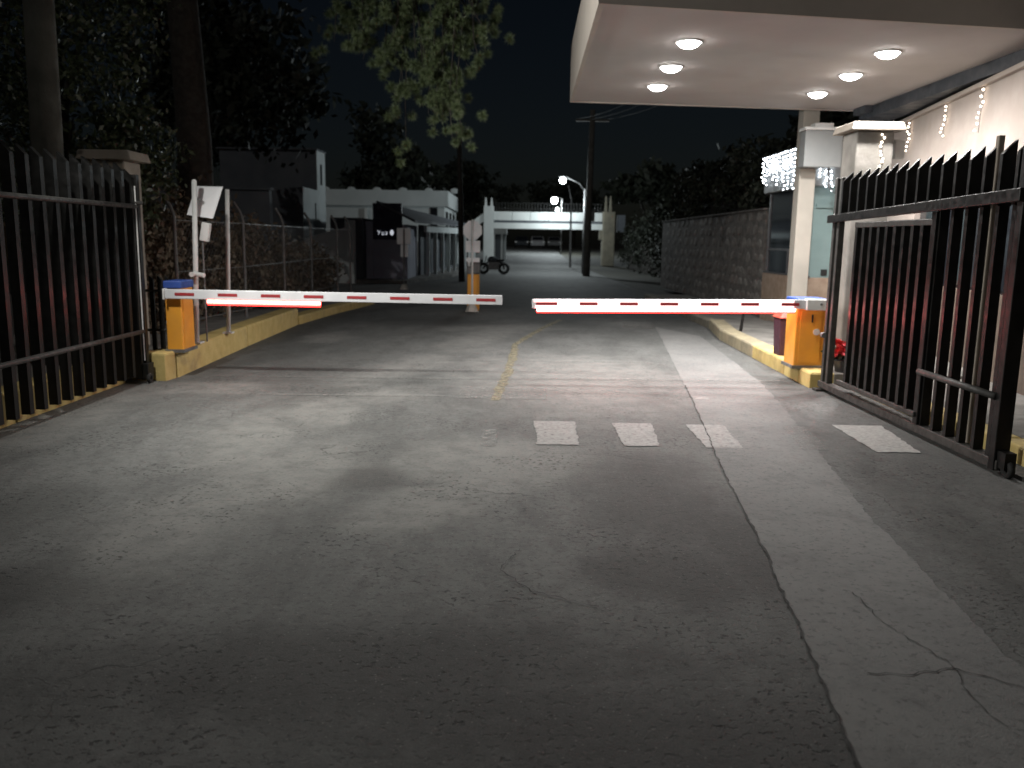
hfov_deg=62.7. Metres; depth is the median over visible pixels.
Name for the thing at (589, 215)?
utility pole
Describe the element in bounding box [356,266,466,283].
sidewalk
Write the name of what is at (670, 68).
downlight
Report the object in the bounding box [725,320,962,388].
sidewalk
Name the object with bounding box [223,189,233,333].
white post
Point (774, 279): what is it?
guard booth
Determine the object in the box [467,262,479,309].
barrier cabinet
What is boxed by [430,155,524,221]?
tree
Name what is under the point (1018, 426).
sidewalk
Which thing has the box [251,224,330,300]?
hedge bush
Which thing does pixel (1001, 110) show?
cream wall
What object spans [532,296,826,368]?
barrier gate
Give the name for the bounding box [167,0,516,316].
tree
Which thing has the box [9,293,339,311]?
sidewalk
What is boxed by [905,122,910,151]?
fairy light string
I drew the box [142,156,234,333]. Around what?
hedge bush
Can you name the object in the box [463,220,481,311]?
stop sign
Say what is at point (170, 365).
kerb
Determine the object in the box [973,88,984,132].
fairy light string
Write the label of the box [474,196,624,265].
street arch
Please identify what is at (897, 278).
gate leaf
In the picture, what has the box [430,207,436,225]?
window
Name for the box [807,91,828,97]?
downlight
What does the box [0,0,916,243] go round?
sky
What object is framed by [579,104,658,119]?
overhead cables
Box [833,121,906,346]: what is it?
gate pillar
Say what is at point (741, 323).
short bollard
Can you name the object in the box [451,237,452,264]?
window
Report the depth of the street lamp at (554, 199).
74.25 m
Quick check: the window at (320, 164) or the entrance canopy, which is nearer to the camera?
the entrance canopy
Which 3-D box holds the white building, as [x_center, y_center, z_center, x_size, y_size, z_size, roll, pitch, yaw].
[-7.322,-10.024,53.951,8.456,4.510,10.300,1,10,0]
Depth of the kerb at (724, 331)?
11.54 m
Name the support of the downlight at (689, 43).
attached to the entrance canopy
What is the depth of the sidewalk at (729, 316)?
17.41 m
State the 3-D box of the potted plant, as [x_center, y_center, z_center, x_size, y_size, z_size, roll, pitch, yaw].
[3.778,-0.317,9.613,0.367,0.419,0.428,-6,12,-36]
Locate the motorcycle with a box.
[480,255,509,273]
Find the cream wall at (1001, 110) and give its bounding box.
[887,61,1023,395]
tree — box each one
[0,0,194,334]
[0,177,21,256]
[110,0,336,173]
[153,2,341,174]
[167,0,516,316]
[337,99,445,190]
[356,153,450,191]
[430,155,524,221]
[523,178,608,247]
[598,155,695,224]
[684,143,760,204]
[749,111,910,182]
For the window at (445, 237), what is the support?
in the street pavilion
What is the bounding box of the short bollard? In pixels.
[739,313,744,330]
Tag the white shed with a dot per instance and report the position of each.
(353, 249)
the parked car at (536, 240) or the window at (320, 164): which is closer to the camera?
the window at (320, 164)
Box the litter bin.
[773,313,786,355]
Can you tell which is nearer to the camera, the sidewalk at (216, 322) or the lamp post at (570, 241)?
the sidewalk at (216, 322)
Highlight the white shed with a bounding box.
[288,220,355,282]
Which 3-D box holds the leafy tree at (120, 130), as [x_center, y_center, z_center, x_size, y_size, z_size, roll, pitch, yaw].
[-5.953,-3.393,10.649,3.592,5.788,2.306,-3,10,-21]
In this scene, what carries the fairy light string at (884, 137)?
attached to the gate pillar at (862, 143)
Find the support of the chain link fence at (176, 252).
on the sidewalk at (300, 309)
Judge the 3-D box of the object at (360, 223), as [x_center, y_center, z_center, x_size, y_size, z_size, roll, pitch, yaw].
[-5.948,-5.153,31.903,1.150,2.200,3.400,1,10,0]
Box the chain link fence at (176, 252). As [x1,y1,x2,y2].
[161,195,351,318]
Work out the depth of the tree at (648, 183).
59.71 m
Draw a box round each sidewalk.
[0,306,274,385]
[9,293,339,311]
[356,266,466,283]
[653,294,764,320]
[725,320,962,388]
[931,379,1023,438]
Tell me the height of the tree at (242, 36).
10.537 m
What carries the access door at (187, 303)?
in the barrier gate at (179, 296)
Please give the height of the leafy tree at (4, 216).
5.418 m
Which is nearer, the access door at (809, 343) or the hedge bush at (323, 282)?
the access door at (809, 343)
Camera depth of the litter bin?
10.82 m
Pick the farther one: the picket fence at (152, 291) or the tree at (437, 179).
the tree at (437, 179)
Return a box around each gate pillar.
[76,149,150,344]
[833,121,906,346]
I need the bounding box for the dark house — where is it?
[216,147,325,247]
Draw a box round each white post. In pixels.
[187,179,222,343]
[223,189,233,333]
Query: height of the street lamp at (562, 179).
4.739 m
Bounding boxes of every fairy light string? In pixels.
[879,132,885,167]
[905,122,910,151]
[940,104,946,138]
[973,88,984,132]
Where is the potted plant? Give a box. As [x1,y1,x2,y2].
[821,339,845,372]
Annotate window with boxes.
[320,164,321,184]
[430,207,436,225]
[433,237,433,267]
[439,237,439,266]
[445,237,446,265]
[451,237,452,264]
[456,237,457,263]
[765,190,793,272]
[920,204,1012,293]
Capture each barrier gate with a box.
[162,279,501,352]
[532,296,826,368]
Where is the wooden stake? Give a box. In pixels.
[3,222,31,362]
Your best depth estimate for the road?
4.25 m
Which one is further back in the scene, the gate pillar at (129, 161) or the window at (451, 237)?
the window at (451, 237)
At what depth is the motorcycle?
39.56 m
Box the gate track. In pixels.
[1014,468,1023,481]
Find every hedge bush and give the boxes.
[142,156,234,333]
[185,192,288,313]
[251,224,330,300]
[294,237,345,291]
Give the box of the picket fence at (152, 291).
[145,276,169,349]
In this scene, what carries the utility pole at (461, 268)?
on the road
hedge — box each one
[617,197,682,276]
[666,134,790,219]
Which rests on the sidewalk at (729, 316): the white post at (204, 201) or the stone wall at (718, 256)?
the stone wall at (718, 256)
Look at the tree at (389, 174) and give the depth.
59.94 m
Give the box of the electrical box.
[798,123,842,193]
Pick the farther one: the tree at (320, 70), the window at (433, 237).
the tree at (320, 70)
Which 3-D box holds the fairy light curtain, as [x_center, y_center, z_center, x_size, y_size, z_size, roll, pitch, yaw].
[5.178,-3.759,14.977,0.750,0.772,2.620,1,10,0]
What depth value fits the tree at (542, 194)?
125.02 m
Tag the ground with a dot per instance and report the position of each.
(624, 275)
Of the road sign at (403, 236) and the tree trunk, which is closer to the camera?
the tree trunk
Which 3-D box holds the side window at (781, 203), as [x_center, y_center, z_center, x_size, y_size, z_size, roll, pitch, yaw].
[4.959,-2.744,15.172,0.055,1.464,2.090,1,10,0]
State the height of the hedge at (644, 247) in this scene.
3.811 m
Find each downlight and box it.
[647,84,667,90]
[659,64,683,72]
[675,38,702,48]
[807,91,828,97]
[838,72,862,80]
[873,49,901,58]
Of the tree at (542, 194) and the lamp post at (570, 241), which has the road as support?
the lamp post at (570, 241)
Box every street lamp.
[550,195,562,253]
[559,175,585,273]
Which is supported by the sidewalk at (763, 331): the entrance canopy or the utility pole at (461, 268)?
the entrance canopy
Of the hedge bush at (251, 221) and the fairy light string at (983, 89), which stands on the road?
the hedge bush at (251, 221)
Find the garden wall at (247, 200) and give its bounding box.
[85,186,273,288]
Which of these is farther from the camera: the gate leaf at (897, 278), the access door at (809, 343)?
the access door at (809, 343)
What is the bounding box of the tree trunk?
[22,0,71,364]
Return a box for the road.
[0,246,1023,767]
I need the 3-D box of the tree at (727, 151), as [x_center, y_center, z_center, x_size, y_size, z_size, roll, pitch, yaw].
[8.913,-6.576,33.077,4.826,5.474,3.635,-8,13,-42]
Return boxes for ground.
[6,235,685,294]
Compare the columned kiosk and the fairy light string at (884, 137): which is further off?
the columned kiosk
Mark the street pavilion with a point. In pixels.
(378, 251)
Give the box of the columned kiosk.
[494,228,506,260]
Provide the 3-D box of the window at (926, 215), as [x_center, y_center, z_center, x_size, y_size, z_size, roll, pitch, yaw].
[5.114,-1.311,7.120,0.105,1.360,10.670,2,10,9]
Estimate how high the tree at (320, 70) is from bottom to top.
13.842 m
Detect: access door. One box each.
[182,299,194,345]
[798,311,821,362]
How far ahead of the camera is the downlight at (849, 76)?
10.42 m
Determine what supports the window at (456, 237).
in the street pavilion
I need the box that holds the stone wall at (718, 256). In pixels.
[660,208,768,316]
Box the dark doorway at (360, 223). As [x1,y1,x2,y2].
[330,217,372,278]
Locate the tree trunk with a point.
(43, 87)
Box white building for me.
[325,186,457,265]
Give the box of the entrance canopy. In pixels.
[570,0,1023,299]
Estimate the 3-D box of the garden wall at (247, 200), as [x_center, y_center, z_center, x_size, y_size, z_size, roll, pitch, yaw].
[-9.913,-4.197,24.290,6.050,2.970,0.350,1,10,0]
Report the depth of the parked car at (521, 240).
103.54 m
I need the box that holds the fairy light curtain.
[761,147,832,190]
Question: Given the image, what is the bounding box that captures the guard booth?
[759,145,842,321]
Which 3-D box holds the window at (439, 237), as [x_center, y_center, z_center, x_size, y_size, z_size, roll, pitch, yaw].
[-3.354,-6.232,39.608,0.080,1.400,1.000,1,10,0]
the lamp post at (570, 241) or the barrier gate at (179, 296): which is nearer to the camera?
the barrier gate at (179, 296)
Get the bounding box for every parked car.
[515,236,528,247]
[530,236,544,247]
[546,237,560,247]
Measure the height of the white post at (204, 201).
1.956 m
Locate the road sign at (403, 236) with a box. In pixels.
[397,228,410,289]
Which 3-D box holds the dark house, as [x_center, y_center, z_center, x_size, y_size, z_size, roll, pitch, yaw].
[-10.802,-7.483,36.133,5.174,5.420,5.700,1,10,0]
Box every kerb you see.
[0,291,374,428]
[644,294,1023,466]
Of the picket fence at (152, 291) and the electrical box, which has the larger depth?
the electrical box
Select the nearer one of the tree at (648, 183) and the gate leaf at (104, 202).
the gate leaf at (104, 202)
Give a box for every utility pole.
[457,130,464,281]
[576,110,609,275]
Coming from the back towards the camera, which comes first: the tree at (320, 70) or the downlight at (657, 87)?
the tree at (320, 70)
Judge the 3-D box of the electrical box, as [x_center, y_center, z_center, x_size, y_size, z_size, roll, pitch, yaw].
[4.986,-3.550,13.305,0.843,1.112,0.303,1,10,0]
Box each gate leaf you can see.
[0,140,153,425]
[812,135,1023,479]
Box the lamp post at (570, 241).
[568,185,571,266]
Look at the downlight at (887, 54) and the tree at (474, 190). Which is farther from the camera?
the tree at (474, 190)
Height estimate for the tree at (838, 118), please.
5.888 m
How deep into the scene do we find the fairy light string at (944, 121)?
11.01 m
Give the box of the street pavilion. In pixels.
[330,201,475,278]
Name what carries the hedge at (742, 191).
on the ground

